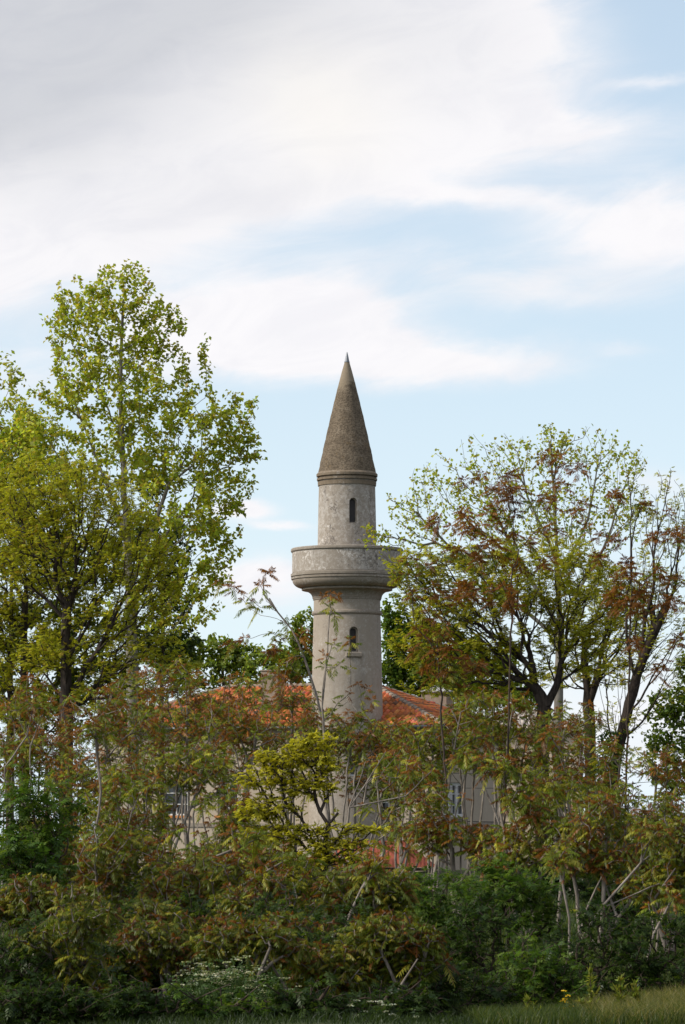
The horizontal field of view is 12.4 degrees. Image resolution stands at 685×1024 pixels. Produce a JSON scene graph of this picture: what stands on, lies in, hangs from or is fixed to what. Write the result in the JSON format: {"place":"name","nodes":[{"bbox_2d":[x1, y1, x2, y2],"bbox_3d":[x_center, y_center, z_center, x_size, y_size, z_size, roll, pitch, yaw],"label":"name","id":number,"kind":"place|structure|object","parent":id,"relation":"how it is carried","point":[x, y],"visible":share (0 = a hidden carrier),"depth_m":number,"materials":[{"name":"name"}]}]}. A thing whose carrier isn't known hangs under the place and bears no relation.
{"place":"outdoors","nodes":[
{"label":"outdoors","id":0,"kind":"place"},
{"bbox_2d":[150,886,243,986],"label":"shrub","id":1,"kind":"object","parent":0,"point":[198,911],"visible":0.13,"depth_m":28.28,"materials":[{"name":"green plant"}]},
{"bbox_2d":[0,861,684,1023],"bbox_3d":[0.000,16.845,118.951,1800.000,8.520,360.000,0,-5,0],"label":"ground","id":2,"kind":"structure","parent":0,"point":[439,892],"depth_m":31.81,"materials":[{"name":"green plant"}]},
{"bbox_2d":[0,692,50,894],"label":"leaning sapling","id":3,"kind":"object","parent":2,"relation":"on","point":[24,710],"visible":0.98,"depth_m":57.83,"materials":[{"name":"green plant"}]},
{"bbox_2d":[0,466,63,818],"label":"locust tree","id":4,"kind":"object","parent":2,"relation":"on","point":[6,612],"visible":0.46,"depth_m":89.92,"materials":[{"name":"green plant"}]},
{"bbox_2d":[0,824,70,966],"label":"shrub","id":5,"kind":"object","parent":2,"relation":"on","point":[20,849],"visible":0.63,"depth_m":29.73,"materials":[{"name":"green plant"}]},
{"bbox_2d":[0,672,81,835],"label":"ailanthus sapling","id":6,"kind":"object","parent":2,"relation":"on","point":[26,689],"visible":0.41,"depth_m":71.73,"materials":[{"name":"green plant"}]},
{"bbox_2d":[0,350,86,521],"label":"poplar tree","id":7,"kind":"object","parent":2,"relation":"on","point":[11,437],"visible":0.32,"depth_m":112.53,"materials":[{"name":"green plant"}]},
{"bbox_2d":[0,907,89,1023],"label":"shrub","id":8,"kind":"object","parent":2,"relation":"on","point":[7,972],"visible":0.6,"depth_m":25.04,"materials":[{"name":"green plant"}]},
{"bbox_2d":[0,764,91,971],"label":"shrub","id":9,"kind":"object","parent":2,"relation":"on","point":[39,811],"visible":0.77,"depth_m":30.74,"materials":[{"name":"green plant"}]},
{"bbox_2d":[0,872,93,972],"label":"ailanthus sapling","id":10,"kind":"object","parent":2,"relation":"on","point":[43,901],"visible":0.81,"depth_m":28.70,"materials":[{"name":"green plant"}]},
{"bbox_2d":[0,726,94,828],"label":"ailanthus sapling","id":11,"kind":"object","parent":2,"relation":"on","point":[40,752],"visible":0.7,"depth_m":61.62,"materials":[{"name":"green plant"}]},
{"bbox_2d":[1,813,113,899],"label":"ailanthus sapling","id":12,"kind":"object","parent":2,"relation":"on","point":[67,860],"visible":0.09,"depth_m":34.21,"materials":[{"name":"green plant"}]},
{"bbox_2d":[0,969,129,1023],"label":"shrub","id":13,"kind":"object","parent":2,"relation":"on","point":[54,1007],"visible":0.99,"depth_m":24.23,"materials":[{"name":"green plant"}]},
{"bbox_2d":[5,886,125,1015],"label":"ailanthus sapling","id":14,"kind":"object","parent":2,"relation":"on","point":[91,920],"visible":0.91,"depth_m":24.95,"materials":[{"name":"green plant"}]},
{"bbox_2d":[0,420,154,834],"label":"broadleaf tree","id":15,"kind":"object","parent":2,"relation":"on","point":[74,676],"visible":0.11,"depth_m":124.56,"materials":[{"name":"green plant"}]},
{"bbox_2d":[32,751,135,895],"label":"ailanthus sapling","id":16,"kind":"object","parent":2,"relation":"on","point":[82,774],"visible":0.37,"depth_m":55.62,"materials":[{"name":"green plant"}]},
{"bbox_2d":[29,919,139,1015],"bbox_3d":[-2.168,3.735,25.566,1.039,0.885,0.887,-3,-6,28],"label":"shrub","id":17,"kind":"object","parent":2,"relation":"on","point":[40,969],"visible":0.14,"depth_m":25.51,"materials":[{"name":"green plant"}]},
{"bbox_2d":[70,708,118,922],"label":"leaning sapling","id":18,"kind":"object","parent":2,"relation":"on","point":[88,725],"visible":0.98,"depth_m":35.85,"materials":[{"name":"green plant"}]},
{"bbox_2d":[0,448,214,884],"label":"locust tree","id":19,"kind":"object","parent":2,"relation":"on","point":[66,640],"visible":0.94,"depth_m":84.87,"materials":[{"name":"green plant"}]},
{"bbox_2d":[50,683,177,867],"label":"ailanthus sapling","id":20,"kind":"object","parent":2,"relation":"on","point":[133,723],"visible":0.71,"depth_m":69.69,"materials":[{"name":"green plant"}]},
{"bbox_2d":[57,938,186,1009],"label":"shrub","id":21,"kind":"object","parent":2,"relation":"on","point":[156,983],"visible":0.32,"depth_m":25.70,"materials":[{"name":"green plant"}]},
{"bbox_2d":[62,760,187,886],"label":"ailanthus sapling","id":22,"kind":"object","parent":2,"relation":"on","point":[132,800],"visible":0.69,"depth_m":47.70,"materials":[{"name":"green plant"}]},
{"bbox_2d":[64,820,193,937],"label":"ailanthus sapling","id":23,"kind":"object","parent":2,"relation":"on","point":[101,878],"visible":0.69,"depth_m":32.67,"materials":[{"name":"green plant"}]},
{"bbox_2d":[0,258,267,882],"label":"poplar tree","id":24,"kind":"object","parent":2,"relation":"on","point":[212,528],"visible":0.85,"depth_m":105.43,"materials":[{"name":"green plant"}]},
{"bbox_2d":[99,917,214,1010],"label":"ailanthus sapling","id":25,"kind":"object","parent":2,"relation":"on","point":[169,952],"visible":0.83,"depth_m":25.67,"materials":[{"name":"green plant"}]},
{"bbox_2d":[85,963,235,1023],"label":"shrub","id":26,"kind":"object","parent":2,"relation":"on","point":[135,1003],"visible":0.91,"depth_m":24.25,"materials":[{"name":"green plant"}]},
{"bbox_2d":[117,472,204,848],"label":"broadleaf tree","id":27,"kind":"object","parent":2,"relation":"on","point":[191,645],"visible":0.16,"depth_m":128.03,"materials":[{"name":"green plant"}]},
{"bbox_2d":[91,669,253,881],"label":"ailanthus sapling","id":28,"kind":"object","parent":2,"relation":"on","point":[165,715],"visible":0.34,"depth_m":75.64,"materials":[{"name":"green plant"}]},
{"bbox_2d":[101,734,246,874],"bbox_3d":[-2.917,5.324,53.764,2.608,3.073,1.474,0,-5,0],"label":"ailanthus sapling","id":29,"kind":"object","parent":2,"relation":"on","point":[180,770],"visible":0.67,"depth_m":53.70,"materials":[{"name":"green plant"}]},
{"bbox_2d":[118,849,252,927],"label":"ailanthus sapling","id":30,"kind":"object","parent":2,"relation":"on","point":[212,884],"visible":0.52,"depth_m":31.16,"materials":[{"name":"green plant"}]},
{"bbox_2d":[116,895,254,992],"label":"ailanthus sapling","id":31,"kind":"object","parent":2,"relation":"on","point":[149,911],"visible":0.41,"depth_m":27.70,"materials":[{"name":"green plant"}]},
{"bbox_2d":[135,655,249,887],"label":"ailanthus sapling","id":32,"kind":"object","parent":2,"relation":"on","point":[191,728],"visible":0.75,"depth_m":73.67,"materials":[{"name":"green plant"}]},
{"bbox_2d":[115,822,269,927],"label":"leaning sapling","id":33,"kind":"object","parent":2,"relation":"on","point":[248,841],"visible":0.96,"depth_m":32.79,"materials":[{"name":"green plant"}]},
{"bbox_2d":[152,840,258,906],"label":"ailanthus sapling","id":34,"kind":"object","parent":2,"relation":"on","point":[200,848],"visible":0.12,"depth_m":39.73,"materials":[{"name":"green plant"}]},
{"bbox_2d":[148,632,264,689],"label":"broadleaf tree","id":35,"kind":"object","parent":2,"relation":"on","point":[237,656],"visible":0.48,"depth_m":159.54,"materials":[{"name":"green plant"}]},
{"bbox_2d":[164,674,275,845],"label":"ailanthus sapling","id":36,"kind":"object","parent":2,"relation":"on","point":[230,696],"visible":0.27,"depth_m":77.79,"materials":[{"name":"green plant"}]},
{"bbox_2d":[159,979,298,1019],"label":"shrub","id":37,"kind":"object","parent":2,"relation":"on","point":[232,1006],"visible":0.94,"depth_m":24.21,"materials":[{"name":"green plant"}]},
{"bbox_2d":[161,950,307,1017],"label":"wildflowers","id":38,"kind":"object","parent":2,"relation":"on","point":[238,981],"visible":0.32,"depth_m":24.80,"materials":[{"name":"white plant"}]},
{"bbox_2d":[186,785,286,891],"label":"ailanthus sapling","id":39,"kind":"object","parent":2,"relation":"on","point":[221,824],"visible":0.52,"depth_m":45.69,"materials":[{"name":"green plant"}]},
{"bbox_2d":[190,689,296,850],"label":"ailanthus sapling","id":40,"kind":"object","parent":2,"relation":"on","point":[240,731],"visible":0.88,"depth_m":67.75,"materials":[{"name":"green plant"}]},
{"bbox_2d":[178,914,318,992],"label":"ailanthus sapling","id":41,"kind":"object","parent":2,"relation":"on","point":[217,941],"visible":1,"depth_m":25.31,"materials":[{"name":"green plant"}]},
{"bbox_2d":[203,885,322,985],"bbox_3d":[-0.633,3.821,27.760,1.366,1.046,1.067,0,-5,0],"label":"shrub","id":42,"kind":"object","parent":2,"relation":"on","point":[274,907],"visible":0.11,"depth_m":27.74,"materials":[{"name":"green plant"}]},
{"bbox_2d":[210,566,332,870],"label":"tree of heaven","id":43,"kind":"object","parent":2,"relation":"on","point":[292,660],"visible":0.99,"depth_m":70.01,"materials":[{"name":"green plant"}]},
{"bbox_2d":[205,866,337,930],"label":"ailanthus sapling","id":44,"kind":"object","parent":2,"relation":"on","point":[234,899],"visible":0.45,"depth_m":30.20,"materials":[{"name":"green plant"}]},
{"bbox_2d":[241,847,307,885],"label":"shrub","id":45,"kind":"object","parent":2,"relation":"on","point":[285,861],"visible":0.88,"depth_m":33.77,"materials":[{"name":"green plant"}]},
{"bbox_2d":[241,605,312,686],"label":"broadleaf tree","id":46,"kind":"object","parent":2,"relation":"on","point":[297,623],"visible":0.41,"depth_m":157.68,"materials":[{"name":"green plant"}]},
{"bbox_2d":[251,681,340,859],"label":"ailanthus sapling","id":47,"kind":"object","parent":2,"relation":"on","point":[292,706],"visible":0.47,"depth_m":75.73,"materials":[{"name":"green plant"}]},
{"bbox_2d":[233,839,358,910],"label":"ailanthus sapling","id":48,"kind":"object","parent":2,"relation":"on","point":[264,855],"visible":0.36,"depth_m":36.62,"materials":[{"name":"green plant"}]},
{"bbox_2d":[92,670,505,872],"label":"house","id":49,"kind":"structure","parent":2,"relation":"on","point":[399,704],"depth_m":139.20,"materials":[{"name":"plaster"},{"name":"tile"},{"name":"dark glass"}]},
{"bbox_2d":[254,910,343,984],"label":"ailanthus sapling","id":50,"kind":"object","parent":2,"relation":"on","point":[286,921],"visible":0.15,"depth_m":27.22,"materials":[{"name":"green plant"}]},
{"bbox_2d":[249,971,367,1018],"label":"shrub","id":51,"kind":"object","parent":2,"relation":"on","point":[312,1003],"visible":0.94,"depth_m":24.23,"materials":[{"name":"green plant"}]},
{"bbox_2d":[232,730,392,905],"bbox_3d":[-0.385,4.064,39.818,2.056,2.662,0.562,0,-5,0],"label":"locust tree","id":52,"kind":"object","parent":2,"relation":"on","point":[258,810],"visible":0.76,"depth_m":39.78,"materials":[{"name":"green plant"}]},
{"bbox_2d":[260,916,367,1003],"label":"shrub","id":53,"kind":"object","parent":2,"relation":"on","point":[310,935],"visible":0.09,"depth_m":26.50,"materials":[{"name":"green plant"}]},
{"bbox_2d":[282,939,377,999],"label":"ailanthus sapling","id":54,"kind":"object","parent":2,"relation":"on","point":[330,963],"visible":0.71,"depth_m":25.67,"materials":[{"name":"green plant"}]},
{"bbox_2d":[296,723,392,868],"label":"ailanthus sapling","id":55,"kind":"object","parent":2,"relation":"on","point":[360,785],"visible":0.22,"depth_m":69.67,"materials":[{"name":"green plant"}]},
{"bbox_2d":[291,353,402,869],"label":"minaret","id":56,"kind":"object","parent":2,"relation":"on","point":[338,558],"visible":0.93,"depth_m":136.59,"materials":[{"name":"stone"}]},
{"bbox_2d":[314,590,380,870],"bbox_3d":[0.080,4.437,59.851,1.328,5.989,2.360,0,-5,0],"label":"tree of heaven","id":57,"kind":"object","parent":2,"relation":"on","point":[324,663],"visible":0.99,"depth_m":59.97,"materials":[{"name":"green plant"}]},
{"bbox_2d":[287,707,430,890],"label":"ailanthus sapling","id":58,"kind":"object","parent":2,"relation":"on","point":[375,745],"visible":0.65,"depth_m":65.66,"materials":[{"name":"green plant"}]},
{"bbox_2d":[310,860,421,950],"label":"ailanthus sapling","id":59,"kind":"object","parent":2,"relation":"on","point":[384,897],"visible":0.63,"depth_m":30.66,"materials":[{"name":"green plant"}]},
{"bbox_2d":[341,850,391,931],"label":"leaning sapling","id":60,"kind":"object","parent":2,"relation":"on","point":[368,867],"visible":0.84,"depth_m":28.79,"materials":[{"name":"green plant"}]},
{"bbox_2d":[338,742,442,871],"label":"leaning sapling","id":61,"kind":"object","parent":2,"relation":"on","point":[386,768],"visible":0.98,"depth_m":55.79,"materials":[{"name":"green plant"}]},
{"bbox_2d":[298,895,487,1005],"bbox_3d":[0.414,3.833,27.217,1.730,1.030,1.063,0,-5,0],"label":"shrub","id":62,"kind":"object","parent":2,"relation":"on","point":[341,915],"visible":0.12,"depth_m":27.38,"materials":[{"name":"green plant"}]},
{"bbox_2d":[333,908,460,1004],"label":"ailanthus sapling","id":63,"kind":"object","parent":2,"relation":"on","point":[407,941],"visible":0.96,"depth_m":25.85,"materials":[{"name":"green plant"}]},
{"bbox_2d":[342,974,452,1019],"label":"shrub","id":64,"kind":"object","parent":2,"relation":"on","point":[410,1003],"visible":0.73,"depth_m":24.68,"materials":[{"name":"green plant"}]},
{"bbox_2d":[354,750,443,891],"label":"ailanthus sapling","id":65,"kind":"object","parent":2,"relation":"on","point":[398,802],"visible":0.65,"depth_m":57.62,"materials":[{"name":"green plant"}]},
{"bbox_2d":[365,716,451,881],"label":"ailanthus sapling","id":66,"kind":"object","parent":2,"relation":"on","point":[383,725],"visible":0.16,"depth_m":67.65,"materials":[{"name":"green plant"}]},
{"bbox_2d":[380,593,479,696],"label":"broadleaf tree","id":67,"kind":"object","parent":2,"relation":"on","point":[393,672],"visible":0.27,"depth_m":159.72,"materials":[{"name":"green plant"}]},
{"bbox_2d":[380,692,496,893],"bbox_3d":[1.920,5.758,63.704,2.408,4.334,1.597,0,-5,0],"label":"ailanthus sapling","id":68,"kind":"object","parent":2,"relation":"on","point":[417,741],"visible":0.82,"depth_m":63.70,"materials":[{"name":"green plant"}]},
{"bbox_2d":[388,550,490,894],"bbox_3d":[1.979,4.214,61.965,1.931,7.034,1.914,3,-6,-32],"label":"tree of heaven","id":69,"kind":"object","parent":2,"relation":"on","point":[428,662],"visible":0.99,"depth_m":62.03,"materials":[{"name":"glossy leaf"},{"name":"pale smooth bark"}]},
{"bbox_2d":[363,892,547,1006],"bbox_3d":[0.799,3.950,28.329,2.413,1.051,1.134,0,-5,0],"label":"shrub","id":70,"kind":"object","parent":2,"relation":"on","point":[474,943],"visible":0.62,"depth_m":28.12,"materials":[{"name":"green plant"}]},
{"bbox_2d":[400,863,514,952],"bbox_3d":[1.139,4.387,34.166,1.487,1.149,1.254,0,-5,0],"label":"shrub","id":71,"kind":"object","parent":2,"relation":"on","point":[428,903],"visible":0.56,"depth_m":34.02,"materials":[{"name":"green plant"}]},
{"bbox_2d":[402,781,520,924],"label":"ailanthus sapling","id":72,"kind":"object","parent":2,"relation":"on","point":[424,832],"visible":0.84,"depth_m":41.68,"materials":[{"name":"green plant"}]},
{"bbox_2d":[368,955,559,1015],"bbox_3d":[1.031,3.987,26.195,1.692,0.639,1.210,0,-5,0],"label":"shrub","id":73,"kind":"object","parent":2,"relation":"on","point":[498,994],"visible":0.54,"depth_m":26.31,"materials":[{"name":"green plant"}]},
{"bbox_2d":[432,686,526,890],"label":"ailanthus sapling","id":74,"kind":"object","parent":2,"relation":"on","point":[458,699],"visible":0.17,"depth_m":69.74,"materials":[{"name":"green plant"}]},
{"bbox_2d":[442,641,536,717],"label":"broadleaf tree","id":75,"kind":"object","parent":2,"relation":"on","point":[528,696],"visible":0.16,"depth_m":155.36,"materials":[{"name":"green plant"}]},
{"bbox_2d":[444,746,535,928],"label":"leaning sapling","id":76,"kind":"object","parent":2,"relation":"on","point":[464,761],"visible":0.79,"depth_m":43.72,"materials":[{"name":"green plant"}]},
{"bbox_2d":[358,423,651,843],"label":"poplar tree","id":77,"kind":"object","parent":2,"relation":"on","point":[561,443],"visible":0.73,"depth_m":112.43,"materials":[{"name":"green plant"}]},
{"bbox_2d":[447,689,562,881],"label":"ailanthus sapling","id":78,"kind":"object","parent":2,"relation":"on","point":[499,715],"visible":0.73,"depth_m":65.69,"materials":[{"name":"green plant"}]},
{"bbox_2d":[382,530,629,879],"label":"locust tree","id":79,"kind":"object","parent":2,"relation":"on","point":[543,700],"visible":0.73,"depth_m":87.80,"materials":[{"name":"green plant"}]},
{"bbox_2d":[423,447,588,823],"bbox_3d":[3.407,3.237,64.092,3.150,9.264,2.317,1,-5,-13],"label":"tree of heaven","id":80,"kind":"object","parent":2,"relation":"on","point":[466,586],"visible":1,"depth_m":64.21,"materials":[{"name":"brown plant"}]},
{"bbox_2d":[451,851,574,954],"bbox_3d":[1.643,4.387,35.080,1.952,1.210,1.361,2,-6,-22],"label":"shrub","id":81,"kind":"object","parent":2,"relation":"on","point":[524,889],"visible":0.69,"depth_m":35.08,"materials":[{"name":"green plant"}]},
{"bbox_2d":[466,748,577,941],"bbox_3d":[2.182,4.034,37.807,1.447,2.389,1.137,0,-5,0],"label":"ailanthus sapling","id":82,"kind":"object","parent":2,"relation":"on","point":[531,818],"visible":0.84,"depth_m":37.71,"materials":[{"name":"green plant"}]},
{"bbox_2d":[480,927,595,1008],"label":"shrub","id":83,"kind":"object","parent":2,"relation":"on","point":[537,975],"visible":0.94,"depth_m":26.48,"materials":[{"name":"green plant"}]},
{"bbox_2d":[496,710,584,864],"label":"cream building","id":84,"kind":"structure","parent":2,"relation":"on","point":[521,721],"depth_m":151.36,"materials":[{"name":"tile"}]},
{"bbox_2d":[504,700,610,875],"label":"ailanthus sapling","id":85,"kind":"object","parent":2,"relation":"on","point":[580,722],"visible":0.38,"depth_m":67.77,"materials":[{"name":"green plant"}]},
{"bbox_2d":[541,845,585,963],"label":"leaning sapling","id":86,"kind":"object","parent":2,"relation":"on","point":[566,865],"visible":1,"depth_m":30.77,"materials":[{"name":"green plant"}]},
{"bbox_2d":[525,718,621,895],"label":"ailanthus sapling","id":87,"kind":"object","parent":2,"relation":"on","point":[562,765],"visible":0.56,"depth_m":61.67,"materials":[{"name":"green plant"}]},
{"bbox_2d":[536,767,618,939],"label":"leaning sapling","id":88,"kind":"object","parent":2,"relation":"on","point":[553,790],"visible":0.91,"depth_m":39.76,"materials":[{"name":"green plant"}]},
{"bbox_2d":[537,564,657,880],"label":"locust tree","id":89,"kind":"object","parent":2,"relation":"on","point":[590,690],"visible":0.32,"depth_m":94.85,"materials":[{"name":"green plant"}]},
{"bbox_2d":[530,897,673,998],"bbox_3d":[2.356,3.914,28.099,1.082,0.976,1.234,-5,-7,44],"label":"shrub","id":90,"kind":"object","parent":2,"relation":"on","point":[602,945],"visible":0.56,"depth_m":27.96,"materials":[{"name":"green plant"}]},
{"bbox_2d":[533,794,684,949],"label":"ailanthus sapling","id":91,"kind":"object","parent":2,"relation":"on","point":[600,864],"visible":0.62,"depth_m":34.18,"materials":[{"name":"green plant"}]},
{"bbox_2d":[563,735,663,896],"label":"ailanthus sapling","id":92,"kind":"object","parent":2,"relation":"on","point":[622,784],"visible":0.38,"depth_m":57.68,"materials":[{"name":"green plant"}]},
{"bbox_2d":[563,815,682,966],"bbox_3d":[2.753,3.751,30.855,1.149,1.556,0.638,-2,-6,22],"label":"leaning sapling","id":93,"kind":"object","parent":2,"relation":"on","point":[659,830],"visible":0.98,"depth_m":30.77,"materials":[{"name":"green plant"}]},
{"bbox_2d":[563,487,684,888],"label":"tree of heaven","id":94,"kind":"object","parent":2,"relation":"on","point":[635,594],"visible":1,"depth_m":66.07,"materials":[{"name":"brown plant"}]},
{"bbox_2d":[570,857,684,942],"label":"shrub","id":95,"kind":"object","parent":2,"relation":"on","point":[589,892],"visible":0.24,"depth_m":37.61,"materials":[{"name":"green plant"}]},
{"bbox_2d":[586,463,684,847],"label":"locust tree","id":96,"kind":"object","parent":2,"relation":"on","point":[655,625],"visible":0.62,"depth_m":91.98,"materials":[{"name":"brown plant"}]},
{"bbox_2d":[596,898,684,993],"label":"shrub","id":97,"kind":"object","parent":2,"relation":"on","point":[650,970],"visible":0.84,"depth_m":27.69,"materials":[{"name":"green plant"}]},
{"bbox_2d":[608,743,684,863],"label":"ailanthus sapling","id":98,"kind":"object","parent":2,"relation":"on","point":[665,757],"visible":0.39,"depth_m":59.73,"materials":[{"name":"green plant"}]},
{"bbox_2d":[609,793,684,905],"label":"ailanthus sapling","id":99,"kind":"object","parent":2,"relation":"on","point":[671,809],"visible":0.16,"depth_m":49.64,"materials":[{"name":"green plant"}]},
{"bbox_2d":[610,815,684,956],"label":"ailanthus sapling","id":100,"kind":"object","parent":2,"relation":"on","point":[669,876],"visible":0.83,"depth_m":31.23,"materials":[{"name":"green plant"}]},
{"bbox_2d":[636,887,684,959],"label":"leaning sapling","id":101,"kind":"object","parent":2,"relation":"on","point":[674,899],"visible":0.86,"depth_m":29.76,"materials":[{"name":"green plant"}]},
{"bbox_2d":[641,650,684,802],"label":"broadleaf tree","id":102,"kind":"object","parent":2,"relation":"on","point":[672,712],"visible":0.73,"depth_m":117.64,"materials":[{"name":"green plant"}]},
{"bbox_2d":[0,0,684,805],"label":"sky","id":103,"kind":"structure","parent":0,"point":[479,205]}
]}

